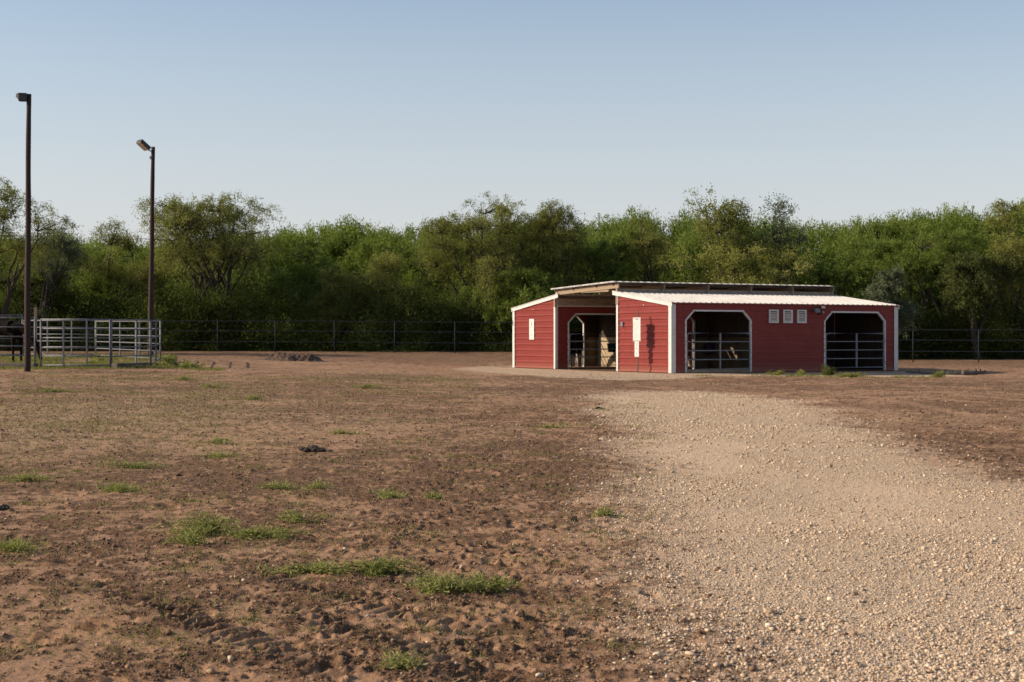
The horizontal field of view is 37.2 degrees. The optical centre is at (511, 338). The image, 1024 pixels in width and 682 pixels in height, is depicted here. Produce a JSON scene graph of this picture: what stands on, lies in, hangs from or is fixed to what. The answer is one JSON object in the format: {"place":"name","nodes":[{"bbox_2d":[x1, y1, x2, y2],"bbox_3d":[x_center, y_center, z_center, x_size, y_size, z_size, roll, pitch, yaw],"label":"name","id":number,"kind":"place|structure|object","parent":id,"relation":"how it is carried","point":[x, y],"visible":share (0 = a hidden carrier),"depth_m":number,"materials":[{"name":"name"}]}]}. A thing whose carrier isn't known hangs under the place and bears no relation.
{"place":"outdoors","nodes":[
{"label":"outdoors","id":0,"kind":"place"},
{"bbox_2d":[0,345,1023,681],"bbox_3d":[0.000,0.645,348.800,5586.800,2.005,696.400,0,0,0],"label":"ground","id":1,"kind":"structure","parent":0,"point":[418,365],"depth_m":13.49,"materials":[{"name":"brown soil"}]},
{"bbox_2d":[0,503,9,510],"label":"dung heap","id":2,"kind":"object","parent":1,"relation":"on","point":[3,506],"visible":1,"depth_m":13.14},
{"bbox_2d":[0,314,22,354],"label":"corral panel","id":3,"kind":"object","parent":1,"relation":"on","point":[10,338],"visible":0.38,"depth_m":64.98,"materials":[{"name":"grey metal"}]},
{"bbox_2d":[0,317,35,362],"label":"corral panel","id":4,"kind":"object","parent":1,"relation":"on","point":[34,336],"visible":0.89,"depth_m":50.14,"materials":[{"name":"grey metal"}]},
{"bbox_2d":[0,363,37,367],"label":"timber","id":5,"kind":"object","parent":1,"relation":"on","point":[17,364],"visible":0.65,"depth_m":49.73,"materials":[{"name":"wood"}]},
{"bbox_2d":[0,320,42,361],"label":"horse","id":6,"kind":"object","parent":1,"relation":"on","point":[11,331],"visible":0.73,"depth_m":55.22},
{"bbox_2d":[16,93,30,371],"bbox_3d":[-14.930,-3.054,46.480,0.450,8.921,0.264,0,0,-13],"label":"light pole","id":7,"kind":"object","parent":1,"relation":"on","point":[23,97],"visible":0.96,"depth_m":46.44,"materials":[{"name":"brown metal"}]},
{"bbox_2d":[0,535,50,554],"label":"weed","id":8,"kind":"object","parent":1,"relation":"on","point":[16,546],"visible":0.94,"depth_m":10.70,"materials":[{"name":"green plant"}]},
{"bbox_2d":[0,471,68,482],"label":"weed","id":9,"kind":"object","parent":1,"relation":"on","point":[25,478],"visible":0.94,"depth_m":15.30,"materials":[{"name":"green plant"}]},
{"bbox_2d":[34,307,36,357],"bbox_3d":[-18.183,-0.187,58.000,0.100,2.050,0.100,0,0,0],"label":"wooden stake","id":10,"kind":"object","parent":1,"relation":"on","point":[35,311],"visible":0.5,"depth_m":57.97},
{"bbox_2d":[0,174,81,335],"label":"tree","id":11,"kind":"object","parent":1,"relation":"on","point":[7,212],"visible":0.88,"depth_m":70.02,"materials":[{"name":"green plant"}]},
{"bbox_2d":[0,267,91,344],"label":"tree","id":12,"kind":"object","parent":1,"relation":"on","point":[34,281],"visible":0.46,"depth_m":77.94,"materials":[{"name":"green plant"}]},
{"bbox_2d":[19,386,86,392],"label":"weed","id":13,"kind":"object","parent":1,"relation":"on","point":[55,389],"visible":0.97,"depth_m":33.97,"materials":[{"name":"green plant"}]},
{"bbox_2d":[19,224,97,350],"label":"tree","id":14,"kind":"object","parent":1,"relation":"on","point":[71,253],"visible":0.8,"depth_m":77.39,"materials":[{"name":"green plant"}]},
{"bbox_2d":[23,320,95,355],"bbox_3d":[-19.215,-0.016,64.500,3.535,1.590,0.053,0,0,16],"label":"corral panel","id":15,"kind":"object","parent":1,"relation":"on","point":[47,340],"visible":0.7,"depth_m":64.32,"materials":[{"name":"grey metal"}]},
{"bbox_2d":[40,319,110,367],"bbox_3d":[-14.276,0.152,49.700,2.380,1.630,0.055,0,0,5],"label":"corral panel","id":16,"kind":"object","parent":1,"relation":"on","point":[63,346],"visible":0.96,"depth_m":49.69,"materials":[{"name":"grey metal"}]},
{"bbox_2d":[79,358,99,364],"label":"bush","id":17,"kind":"object","parent":1,"relation":"on","point":[93,360],"visible":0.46,"depth_m":53.56,"materials":[{"name":"green plant"}]},
{"bbox_2d":[93,352,104,360],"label":"bush","id":18,"kind":"object","parent":1,"relation":"on","point":[98,358],"visible":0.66,"depth_m":57.37,"materials":[{"name":"green plant"}]},
{"bbox_2d":[68,259,141,336],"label":"tree","id":19,"kind":"object","parent":1,"relation":"on","point":[90,284],"visible":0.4,"depth_m":80.17,"materials":[{"name":"green plant"}]},
{"bbox_2d":[94,479,147,493],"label":"weed","id":20,"kind":"object","parent":1,"relation":"on","point":[121,487],"visible":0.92,"depth_m":14.43,"materials":[{"name":"green plant"}]},
{"bbox_2d":[96,321,159,358],"bbox_3d":[-15.406,0.042,60.750,0.054,1.615,7.744,0,0,-33],"label":"corral panel","id":21,"kind":"object","parent":1,"relation":"on","point":[139,342],"visible":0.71,"depth_m":60.90,"materials":[{"name":"grey metal"}]},
{"bbox_2d":[75,215,182,348],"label":"tree","id":22,"kind":"object","parent":1,"relation":"on","point":[135,277],"visible":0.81,"depth_m":80.12,"materials":[{"name":"green plant"}]},
{"bbox_2d":[88,459,169,468],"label":"weed","id":23,"kind":"object","parent":1,"relation":"on","point":[137,466],"visible":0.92,"depth_m":16.72,"materials":[{"name":"green plant"}]},
{"bbox_2d":[111,319,150,363],"bbox_3d":[-12.625,0.156,50.400,0.053,1.621,1.841,0,0,30],"label":"corral panel","id":24,"kind":"object","parent":1,"relation":"on","point":[136,337],"visible":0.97,"depth_m":50.57,"materials":[{"name":"grey metal"}]},
{"bbox_2d":[111,362,152,368],"bbox_3d":[-12.535,0.877,50.175,0.260,0.184,1.664,0,0,29],"label":"timber","id":25,"kind":"object","parent":1,"relation":"on","point":[117,365],"visible":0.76,"depth_m":49.88,"materials":[{"name":"wood"}]},
{"bbox_2d":[136,139,154,356],"bbox_3d":[-14.857,-3.437,61.801,0.770,9.281,0.398,0,0,-44],"label":"light pole","id":26,"kind":"object","parent":1,"relation":"on","point":[143,144],"visible":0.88,"depth_m":61.92,"materials":[{"name":"brown metal"}]},
{"bbox_2d":[151,320,160,362],"bbox_3d":[-12.729,0.112,54.350,0.054,1.676,6.395,0,0,-10],"label":"corral panel","id":27,"kind":"object","parent":1,"relation":"on","point":[155,337],"visible":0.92,"depth_m":54.33,"materials":[{"name":"grey metal"}]},
{"bbox_2d":[155,352,180,365],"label":"bush","id":28,"kind":"object","parent":1,"relation":"on","point":[167,360],"visible":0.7,"depth_m":52.76,"materials":[{"name":"green plant"}]},
{"bbox_2d":[165,375,193,379],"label":"weed","id":29,"kind":"object","parent":1,"relation":"on","point":[183,377],"visible":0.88,"depth_m":40.88,"materials":[{"name":"green plant"}]},
{"bbox_2d":[161,526,208,546],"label":"weed","id":30,"kind":"object","parent":1,"relation":"on","point":[189,539],"visible":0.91,"depth_m":11.08,"materials":[{"name":"green plant"}]},
{"bbox_2d":[168,358,209,367],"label":"bush","id":31,"kind":"object","parent":1,"relation":"on","point":[185,363],"visible":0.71,"depth_m":50.50,"materials":[{"name":"green plant"}]},
{"bbox_2d":[145,510,246,538],"bbox_3d":[-2.410,1.432,11.649,0.860,0.251,0.654,0,0,43],"label":"weed","id":32,"kind":"object","parent":1,"relation":"on","point":[210,529],"visible":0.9,"depth_m":11.69,"materials":[{"name":"green plant"}]},
{"bbox_2d":[120,189,286,349],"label":"tree","id":33,"kind":"object","parent":1,"relation":"on","point":[189,221],"visible":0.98,"depth_m":77.35,"materials":[{"name":"green plant"}]},
{"bbox_2d":[198,382,229,387],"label":"weed","id":34,"kind":"object","parent":1,"relation":"on","point":[202,385],"visible":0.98,"depth_m":36.87,"materials":[{"name":"green plant"}]},
{"bbox_2d":[191,432,241,443],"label":"weed","id":35,"kind":"object","parent":1,"relation":"on","point":[216,440],"visible":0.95,"depth_m":20.44,"materials":[{"name":"green plant"}]},
{"bbox_2d":[191,449,258,457],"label":"weed","id":36,"kind":"object","parent":1,"relation":"on","point":[220,454],"visible":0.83,"depth_m":18.30,"materials":[{"name":"green plant"}]},
{"bbox_2d":[230,394,265,399],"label":"weed","id":37,"kind":"object","parent":1,"relation":"on","point":[252,397],"visible":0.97,"depth_m":31.36,"materials":[{"name":"green plant"}]},
{"bbox_2d":[0,320,511,352],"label":"pipe fence","id":38,"kind":"object","parent":1,"relation":"on","point":[334,331],"visible":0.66,"depth_m":74.68,"materials":[{"name":"metal"}]},
{"bbox_2d":[208,521,308,541],"bbox_3d":[-1.898,1.461,11.503,0.770,0.188,0.629,0,0,0],"label":"weed","id":39,"kind":"object","parent":1,"relation":"on","point":[275,532],"visible":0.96,"depth_m":11.44,"materials":[{"name":"green plant"}]},
{"bbox_2d":[256,479,304,490],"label":"weed","id":40,"kind":"object","parent":1,"relation":"on","point":[275,485],"visible":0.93,"depth_m":14.81,"materials":[{"name":"green plant"}]},
{"bbox_2d":[259,352,324,361],"bbox_3d":[-8.913,0.736,61.527,3.000,0.458,1.800,0,0,0],"label":"manure pile","id":41,"kind":"object","parent":1,"relation":"on","point":[280,356],"visible":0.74,"depth_m":61.11,"materials":[{"name":"soil"}]},
{"bbox_2d":[253,232,337,348],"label":"tree","id":42,"kind":"object","parent":1,"relation":"on","point":[310,257],"visible":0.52,"depth_m":80.94,"materials":[{"name":"green plant"}]},
{"bbox_2d":[262,507,333,524],"bbox_3d":[-1.736,1.447,12.324,0.596,0.160,0.298,0,0,0],"label":"weed","id":43,"kind":"object","parent":1,"relation":"on","point":[295,517],"visible":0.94,"depth_m":12.34,"materials":[{"name":"green plant"}]},
{"bbox_2d":[296,478,334,489],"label":"weed","id":44,"kind":"object","parent":1,"relation":"on","point":[315,486],"visible":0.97,"depth_m":14.99,"materials":[{"name":"green plant"}]},
{"bbox_2d":[299,445,331,452],"bbox_3d":[-2.467,1.389,19.228,0.513,0.101,0.263,0,0,23],"label":"dung heap","id":45,"kind":"object","parent":1,"relation":"on","point":[314,448],"visible":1,"depth_m":19.16,"materials":[{"name":"brown soil"}]},
{"bbox_2d":[249,556,382,578],"bbox_3d":[-1.253,1.472,9.724,0.896,0.170,0.417,0,0,0],"label":"weed","id":46,"kind":"object","parent":1,"relation":"on","point":[317,568],"visible":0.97,"depth_m":9.73,"materials":[{"name":"green plant"}]},
{"bbox_2d":[294,263,384,350],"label":"tree","id":47,"kind":"object","parent":1,"relation":"on","point":[348,285],"visible":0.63,"depth_m":77.50,"materials":[{"name":"green plant"}]},
{"bbox_2d":[330,428,367,434],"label":"weed","id":48,"kind":"object","parent":1,"relation":"on","point":[343,432],"visible":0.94,"depth_m":22.21,"materials":[{"name":"green plant"}]},
{"bbox_2d":[346,383,387,388],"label":"weed","id":49,"kind":"object","parent":1,"relation":"on","point":[364,386],"visible":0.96,"depth_m":37.34,"materials":[{"name":"green plant"}]},
{"bbox_2d":[300,552,434,577],"bbox_3d":[-0.949,1.467,9.766,0.915,0.199,0.476,0,0,0],"label":"weed","id":50,"kind":"object","parent":1,"relation":"on","point":[374,569],"visible":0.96,"depth_m":9.75,"materials":[{"name":"green plant"}]},
{"bbox_2d":[364,487,405,499],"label":"weed","id":51,"kind":"object","parent":1,"relation":"on","point":[393,494],"visible":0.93,"depth_m":14.06,"materials":[{"name":"green plant"}]},
{"bbox_2d":[342,249,431,349],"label":"tree","id":52,"kind":"object","parent":1,"relation":"on","point":[378,281],"visible":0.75,"depth_m":77.88,"materials":[{"name":"green plant"}]},
{"bbox_2d":[360,646,427,672],"bbox_3d":[-0.514,1.495,6.994,0.330,0.176,0.269,0,0,-23],"label":"weed","id":53,"kind":"object","parent":1,"relation":"on","point":[399,663],"visible":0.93,"depth_m":7.02,"materials":[{"name":"green plant"}]},
{"bbox_2d":[421,487,444,498],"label":"weed","id":54,"kind":"object","parent":1,"relation":"on","point":[433,495],"visible":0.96,"depth_m":14.04,"materials":[{"name":"green plant"}]},
{"bbox_2d":[391,568,485,597],"bbox_3d":[-0.420,1.458,9.053,0.466,0.203,0.500,0,0,-35],"label":"weed","id":55,"kind":"object","parent":1,"relation":"on","point":[432,585],"visible":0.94,"depth_m":9.01,"materials":[{"name":"green plant"}]},
{"bbox_2d":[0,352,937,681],"bbox_3d":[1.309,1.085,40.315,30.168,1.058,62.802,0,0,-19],"label":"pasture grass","id":56,"kind":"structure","parent":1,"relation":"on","point":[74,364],"depth_m":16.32,"materials":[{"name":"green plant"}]},
{"bbox_2d":[404,190,551,350],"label":"tree","id":57,"kind":"object","parent":1,"relation":"on","point":[487,266],"visible":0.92,"depth_m":78.61,"materials":[{"name":"green plant"}]},
{"bbox_2d":[439,569,522,593],"bbox_3d":[-0.178,1.464,9.062,0.564,0.191,0.354,0,0,0],"label":"weed","id":58,"kind":"object","parent":1,"relation":"on","point":[487,585],"visible":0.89,"depth_m":9.03,"materials":[{"name":"green plant"}]},
{"bbox_2d":[450,265,570,334],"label":"tree","id":59,"kind":"object","parent":1,"relation":"on","point":[539,283],"visible":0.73,"depth_m":76.83,"materials":[{"name":"green plant"}]},
{"bbox_2d":[0,370,1023,681],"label":"soil clods","id":60,"kind":"object","parent":1,"relation":"on","point":[342,624],"visible":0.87,"depth_m":11.02,"materials":[{"name":"brown soil"}]},
{"bbox_2d":[0,253,1023,359],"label":"undergrowth","id":61,"kind":"object","parent":1,"relation":"on","point":[177,317],"visible":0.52,"depth_m":77.43,"materials":[{"name":"green plant"}]},
{"bbox_2d":[0,366,1023,681],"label":"dry stubble","id":62,"kind":"object","parent":1,"relation":"on","point":[308,484],"visible":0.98,"depth_m":20.19,"materials":[{"name":"plant"}]},
{"bbox_2d":[0,197,1023,308],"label":"woodland","id":63,"kind":"object","parent":1,"relation":"on","point":[351,247],"visible":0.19,"depth_m":90.94,"materials":[{"name":"green plant"}]},
{"bbox_2d":[5,370,1023,681],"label":"gravel stones","id":64,"kind":"object","parent":1,"relation":"on","point":[933,668],"visible":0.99,"depth_m":10.15,"materials":[{"name":"gravel"}]},
{"bbox_2d":[526,423,577,428],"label":"weed","id":65,"kind":"object","parent":1,"relation":"on","point":[546,426],"visible":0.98,"depth_m":23.71,"materials":[{"name":"green plant"}]},
{"bbox_2d":[505,198,599,294],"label":"tree","id":66,"kind":"object","parent":1,"relation":"on","point":[564,238],"visible":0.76,"depth_m":79.23,"materials":[{"name":"green plant"}]},
{"bbox_2d":[570,332,582,366],"bbox_3d":[2.636,0.424,61.779,0.552,1.408,2.476,0,0,6],"label":"gate","id":67,"kind":"object","parent":1,"relation":"on","point":[576,345],"visible":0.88,"depth_m":61.01,"materials":[{"name":"black metal"}]},
{"bbox_2d":[557,227,646,332],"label":"tree","id":68,"kind":"object","parent":1,"relation":"on","point":[613,269],"visible":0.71,"depth_m":80.51,"materials":[{"name":"green plant"}]},
{"bbox_2d":[591,504,634,517],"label":"weed","id":69,"kind":"object","parent":1,"relation":"on","point":[601,512],"visible":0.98,"depth_m":12.80,"materials":[{"name":"green plant"}]},
{"bbox_2d":[633,311,640,372],"bbox_3d":[4.342,0.250,52.650,0.068,2.460,0.500,0,0,-27],"label":"sign post","id":70,"kind":"object","parent":1,"relation":"on","point":[637,330],"visible":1,"depth_m":52.62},
{"bbox_2d":[619,213,677,281],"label":"tree","id":71,"kind":"object","parent":1,"relation":"on","point":[649,242],"visible":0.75,"depth_m":81.19,"materials":[{"name":"green plant"}]},
{"bbox_2d":[511,281,899,372],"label":"barn","id":72,"kind":"structure","parent":1,"relation":"on","point":[758,327],"depth_m":55.60,"materials":[{"name":"red paint"}]},
{"bbox_2d":[529,319,533,339],"bbox_3d":[0.780,-0.380,60.350,0.016,0.820,0.400,0,0,-27],"label":"wall sign","id":73,"kind":"object","parent":72,"relation":"attached to","point":[531,329],"visible":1,"depth_m":60.35,"materials":[{"name":"white"}]},
{"bbox_2d":[607,340,615,351],"bbox_3d":[4.077,0.287,62.072,0.422,0.506,0.432,0,0,-27],"label":"bucket","id":74,"kind":"object","parent":72,"relation":"hanging from","point":[611,345],"visible":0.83,"depth_m":61.92,"materials":[{"name":"black plastic"}]},
{"bbox_2d":[705,342,714,353],"bbox_3d":[7.294,0.287,56.080,0.400,0.506,0.410,0,0,-27],"label":"bucket","id":75,"kind":"object","parent":72,"relation":"hanging from","point":[709,346],"visible":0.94,"depth_m":55.94,"materials":[{"name":"blue plastic"}]},
{"bbox_2d":[455,366,962,379],"bbox_3d":[4.882,1.189,51.965,18.961,0.236,15.623,0,0,27],"label":"gravel apron","id":76,"kind":"object","parent":1,"relation":"on","point":[507,370],"visible":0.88,"depth_m":51.37,"materials":[{"name":"gravel"}]},
{"bbox_2d":[946,369,971,374],"bbox_3d":[15.617,1.150,53.196,1.086,0.222,0.389,0,0,0],"label":"twig heap","id":77,"kind":"object","parent":76,"relation":"on","point":[954,373],"visible":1,"depth_m":53.17,"materials":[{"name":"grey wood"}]},
{"bbox_2d":[683,182,764,281],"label":"tree","id":78,"kind":"object","parent":1,"relation":"on","point":[720,219],"visible":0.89,"depth_m":79.04,"materials":[{"name":"green plant"}]},
{"bbox_2d":[653,224,823,304],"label":"tree","id":79,"kind":"object","parent":1,"relation":"on","point":[785,259],"visible":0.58,"depth_m":77.40,"materials":[{"name":"green plant"}]},
{"bbox_2d":[766,370,784,374],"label":"bush","id":80,"kind":"object","parent":1,"relation":"on","point":[776,373],"visible":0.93,"depth_m":51.12,"materials":[{"name":"green plant"}]},
{"bbox_2d":[753,192,814,282],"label":"tree","id":81,"kind":"object","parent":1,"relation":"on","point":[783,229],"visible":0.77,"depth_m":79.37,"materials":[{"name":"green plant"}]},
{"bbox_2d":[575,391,1023,681],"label":"gravel drive","id":82,"kind":"structure","parent":1,"relation":"on","point":[882,499],"depth_m":11.92,"materials":[{"name":"gravel"}]},
{"bbox_2d":[713,566,720,570],"bbox_3d":[1.351,1.513,10.001,0.051,0.040,0.049,0,0,-2],"label":"stone","id":83,"kind":"object","parent":82,"relation":"on","point":[716,568],"visible":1,"depth_m":9.98,"materials":[{"name":"stone"}]},
{"bbox_2d":[766,608,774,613],"bbox_3d":[1.439,1.516,8.457,0.051,0.030,0.048,0,0,13],"label":"stone","id":84,"kind":"object","parent":82,"relation":"on","point":[770,611],"visible":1,"depth_m":8.44,"materials":[{"name":"stone"}]},
{"bbox_2d":[849,630,857,635],"bbox_3d":[1.766,1.522,7.864,0.036,0.033,0.048,0,0,-25],"label":"stone","id":85,"kind":"object","parent":82,"relation":"on","point":[853,632],"visible":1,"depth_m":7.85,"materials":[{"name":"stone"}]},
{"bbox_2d":[820,363,838,375],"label":"bush","id":86,"kind":"object","parent":1,"relation":"on","point":[827,371],"visible":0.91,"depth_m":50.83,"materials":[{"name":"green plant"}]},
{"bbox_2d":[792,248,891,304],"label":"tree","id":87,"kind":"object","parent":1,"relation":"on","point":[840,275],"visible":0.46,"depth_m":77.98,"materials":[{"name":"green plant"}]},
{"bbox_2d":[834,371,865,376],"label":"bush","id":88,"kind":"object","parent":1,"relation":"on","point":[853,374],"visible":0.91,"depth_m":49.41,"materials":[{"name":"green plant"}]},
{"bbox_2d":[858,264,924,338],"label":"tree","id":89,"kind":"object","parent":1,"relation":"on","point":[892,280],"visible":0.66,"depth_m":75.82,"materials":[{"name":"green plant"}]},
{"bbox_2d":[858,217,999,357],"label":"tree","id":90,"kind":"object","parent":1,"relation":"on","point":[926,269],"visible":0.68,"depth_m":78.55,"materials":[{"name":"green plant"}]},
{"bbox_2d":[906,367,951,373],"bbox_3d":[15.105,1.175,54.906,1.775,0.292,0.251,0,0,-10],"label":"log","id":91,"kind":"object","parent":1,"relation":"on","point":[918,372],"visible":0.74,"depth_m":54.87,"materials":[{"name":"grey wood"}]},
{"bbox_2d":[929,370,946,376],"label":"bush","id":92,"kind":"object","parent":1,"relation":"on","point":[939,375],"visible":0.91,"depth_m":51.31,"materials":[{"name":"green plant"}]},
{"bbox_2d":[898,329,1023,361],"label":"pipe fence","id":93,"kind":"object","parent":1,"relation":"on","point":[913,351],"visible":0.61,"depth_m":71.77,"materials":[{"name":"metal"}]},
{"bbox_2d":[961,368,985,374],"bbox_3d":[16.203,1.129,53.236,1.008,0.300,0.265,0,0,-17],"label":"log","id":94,"kind":"object","parent":1,"relation":"on","point":[976,372],"visible":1,"depth_m":53.21,"materials":[{"name":"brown wood"}]},
{"bbox_2d":[933,244,1023,359],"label":"tree","id":95,"kind":"object","parent":1,"relation":"on","point":[972,269],"visible":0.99,"depth_m":75.87,"materials":[{"name":"green plant"}]},
{"bbox_2d":[970,197,1023,357],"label":"tree","id":96,"kind":"object","parent":1,"relation":"on","point":[1015,243],"visible":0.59,"depth_m":77.63,"materials":[{"name":"green plant"}]},
{"bbox_2d":[0,0,1023,334],"label":"sky","id":97,"kind":"structure","parent":0,"point":[396,113],"materials":[{"name":"blue"}]}
]}

